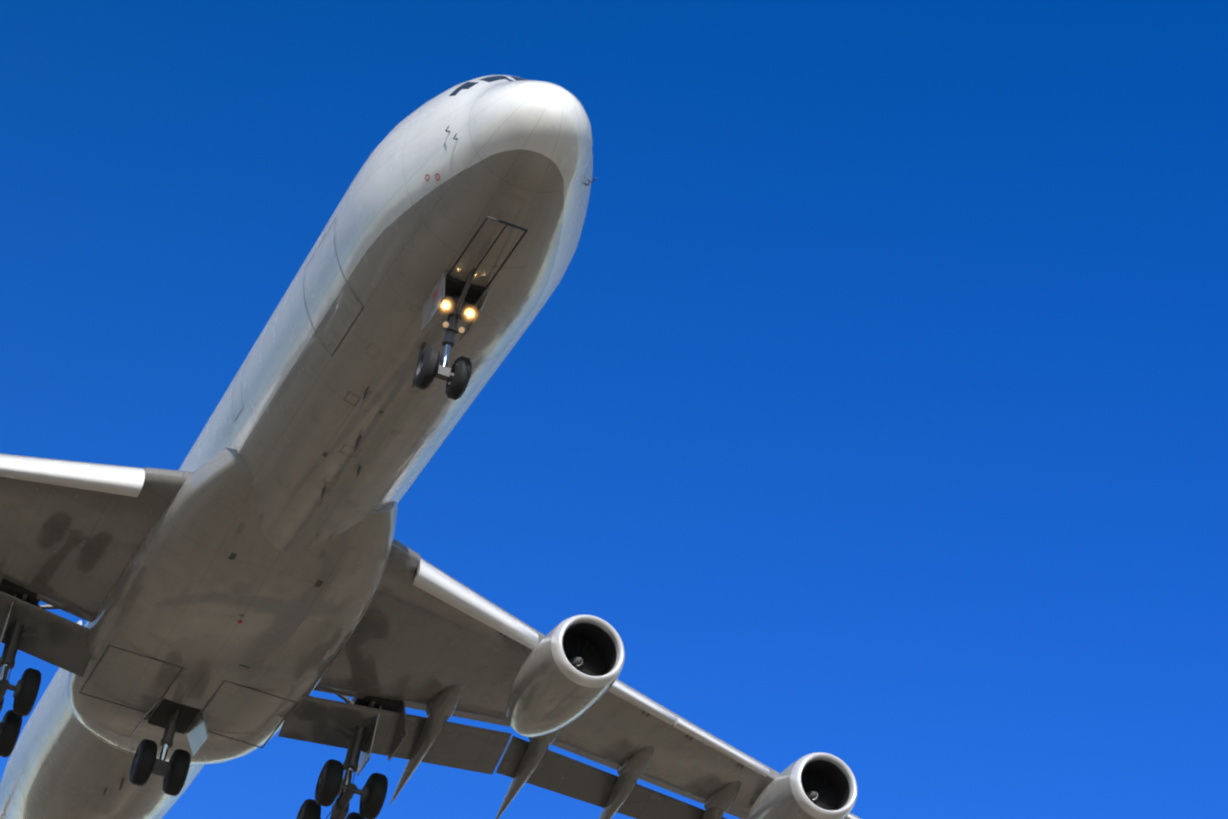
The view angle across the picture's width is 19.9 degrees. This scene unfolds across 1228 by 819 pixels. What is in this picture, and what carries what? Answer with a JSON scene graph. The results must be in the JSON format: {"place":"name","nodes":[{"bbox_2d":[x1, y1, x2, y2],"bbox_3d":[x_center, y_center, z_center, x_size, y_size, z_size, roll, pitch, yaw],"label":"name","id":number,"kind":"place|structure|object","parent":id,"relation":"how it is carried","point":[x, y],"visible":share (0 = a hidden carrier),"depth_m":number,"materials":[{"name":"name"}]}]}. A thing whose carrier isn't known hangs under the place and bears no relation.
{"place":"outdoors","nodes":[
{"label":"outdoors","id":0,"kind":"place"},
{"bbox_2d":[0,75,592,818],"bbox_3d":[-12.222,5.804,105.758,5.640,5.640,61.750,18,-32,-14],"label":"fuselage","id":1,"kind":"object","parent":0,"point":[518,153],"visible":0.79,"depth_m":87.01,"materials":[{"name":"white paint"}]},
{"bbox_2d":[0,454,192,621],"bbox_3d":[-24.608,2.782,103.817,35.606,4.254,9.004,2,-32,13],"label":"wing","id":2,"kind":"structure","parent":1,"relation":"attached to","point":[71,550],"depth_m":99.20,"materials":[{"name":"grey metal"}]},
{"bbox_2d":[0,578,39,643],"bbox_3d":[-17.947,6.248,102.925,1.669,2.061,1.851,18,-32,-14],"label":"gear doors","id":3,"kind":"structure","parent":2,"relation":"attached to","point":[11,588],"depth_m":102.70,"materials":[{"name":"black metal"}]},
{"bbox_2d":[0,594,57,757],"bbox_3d":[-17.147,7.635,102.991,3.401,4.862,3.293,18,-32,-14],"label":"gear","id":4,"kind":"object","parent":2,"relation":"attached to","point":[25,689],"visible":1,"depth_m":102.26,"materials":[{"name":"black rubber"}]},
{"bbox_2d":[0,591,91,676],"bbox_3d":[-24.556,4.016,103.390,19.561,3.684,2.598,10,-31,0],"label":"flaps","id":5,"kind":"object","parent":2,"relation":"attached to","point":[61,642],"visible":0.83,"depth_m":103.08,"materials":[{"name":"paint"}]},
{"bbox_2d":[0,455,144,496],"bbox_3d":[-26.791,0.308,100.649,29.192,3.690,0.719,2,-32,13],"label":"slats","id":6,"kind":"object","parent":2,"relation":"attached to","point":[125,481],"visible":0.96,"depth_m":96.89,"materials":[{"name":"paint"}]},
{"bbox_2d":[129,710,190,795],"bbox_3d":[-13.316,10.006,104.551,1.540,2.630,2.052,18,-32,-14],"label":"gear","id":7,"kind":"object","parent":1,"relation":"attached to","point":[172,771],"visible":1,"depth_m":104.15,"materials":[{"name":"black rubber"}]},
{"bbox_2d":[67,448,397,764],"bbox_3d":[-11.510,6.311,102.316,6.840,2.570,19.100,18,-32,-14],"label":"belly fairing","id":8,"kind":"object","parent":1,"relation":"attached to","point":[185,593],"visible":0.81,"depth_m":99.42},
{"bbox_2d":[129,698,208,755],"bbox_3d":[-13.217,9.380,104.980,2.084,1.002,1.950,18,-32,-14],"label":"gear doors","id":9,"kind":"structure","parent":8,"relation":"attached to","point":[197,734],"depth_m":104.93,"materials":[{"name":"black metal"}]},
{"bbox_2d":[79,126,595,796],"bbox_3d":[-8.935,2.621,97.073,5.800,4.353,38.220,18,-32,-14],"label":"fuselage panel lines","id":10,"kind":"object","parent":1,"relation":"attached to","point":[317,584],"visible":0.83,"depth_m":96.16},
{"bbox_2d":[414,268,475,399],"bbox_3d":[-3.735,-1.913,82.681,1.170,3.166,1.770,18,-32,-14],"label":"nose landing gear","id":11,"kind":"object","parent":1,"relation":"attached to","point":[455,376],"visible":0.83,"depth_m":82.41,"materials":[{"name":"grey metal"}]},
{"bbox_2d":[422,272,490,342],"bbox_3d":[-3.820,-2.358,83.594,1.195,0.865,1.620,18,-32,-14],"label":"nose gear doors","id":12,"kind":"structure","parent":1,"relation":"attached to","point":[432,303],"depth_m":83.44,"materials":[{"name":"grey metal"}]},
{"bbox_2d":[438,216,527,311],"bbox_3d":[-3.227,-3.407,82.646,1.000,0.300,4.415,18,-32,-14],"label":"nose gear bay","id":13,"kind":"object","parent":1,"relation":"in","point":[454,286],"visible":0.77,"depth_m":83.18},
{"bbox_2d":[313,539,860,818],"bbox_3d":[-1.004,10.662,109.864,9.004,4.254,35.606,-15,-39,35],"label":"wing","id":14,"kind":"structure","parent":1,"relation":"attached to","point":[410,644],"depth_m":104.26,"materials":[{"name":"grey metal"}]},
{"bbox_2d":[296,694,387,818],"bbox_3d":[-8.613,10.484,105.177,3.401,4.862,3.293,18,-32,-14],"label":"gear","id":15,"kind":"object","parent":14,"relation":"attached to","point":[332,784],"visible":0.9,"depth_m":104.00,"materials":[{"name":"black rubber"}]},
{"bbox_2d":[352,696,406,774],"bbox_3d":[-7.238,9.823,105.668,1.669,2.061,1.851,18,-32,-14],"label":"gear doors","id":16,"kind":"structure","parent":14,"relation":"attached to","point":[394,706],"depth_m":105.52,"materials":[{"name":"grey metal"}]},
{"bbox_2d":[389,684,740,818],"bbox_3d":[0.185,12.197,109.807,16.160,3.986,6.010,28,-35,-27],"label":"flap track fairings","id":17,"kind":"object","parent":14,"relation":"attached to","point":[441,708],"visible":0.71,"depth_m":107.75,"materials":[{"name":"paint"}]},
{"bbox_2d":[278,696,726,818],"bbox_3d":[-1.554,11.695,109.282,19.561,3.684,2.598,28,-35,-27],"label":"wing flaps","id":18,"kind":"object","parent":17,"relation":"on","point":[312,719],"visible":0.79,"depth_m":107.00,"materials":[{"name":"paint"}]},
{"bbox_2d":[433,597,743,768],"bbox_3d":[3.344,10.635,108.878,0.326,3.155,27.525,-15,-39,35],"label":"slat track slots","id":19,"kind":"object","parent":14,"relation":"on","point":[687,735],"visible":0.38,"depth_m":107.63,"materials":[{"name":"grey"}]},
{"bbox_2d":[413,559,857,818],"bbox_3d":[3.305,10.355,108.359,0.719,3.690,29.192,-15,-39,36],"label":"slats","id":20,"kind":"object","parent":14,"relation":"attached to","point":[433,581],"visible":0.73,"depth_m":100.99,"materials":[{"name":"paint"}]},
{"bbox_2d":[0,0,1227,818],"label":"sky","id":21,"kind":"structure","parent":0,"point":[871,391],"materials":[{"name":"blue"}]},
{"bbox_3d":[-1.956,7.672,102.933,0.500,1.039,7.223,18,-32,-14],"label":"pylon","id":22,"kind":"object","parent":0,"visible":0},
{"bbox_2d":[506,615,624,736],"bbox_3d":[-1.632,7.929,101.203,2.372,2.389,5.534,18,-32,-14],"label":"engine","id":23,"kind":"object","parent":22,"relation":"hanging from","point":[570,670],"visible":1,"depth_m":99.80,"materials":[{"name":"paint"}]},
{"bbox_3d":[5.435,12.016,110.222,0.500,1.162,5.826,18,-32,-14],"label":"pylon","id":24,"kind":"object","parent":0,"visible":0},
{"bbox_2d":[746,752,856,818],"bbox_3d":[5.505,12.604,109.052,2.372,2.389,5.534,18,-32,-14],"label":"engine","id":25,"kind":"object","parent":24,"relation":"hanging from","point":[818,785],"visible":1,"depth_m":107.44,"materials":[{"name":"paint"}]}
]}

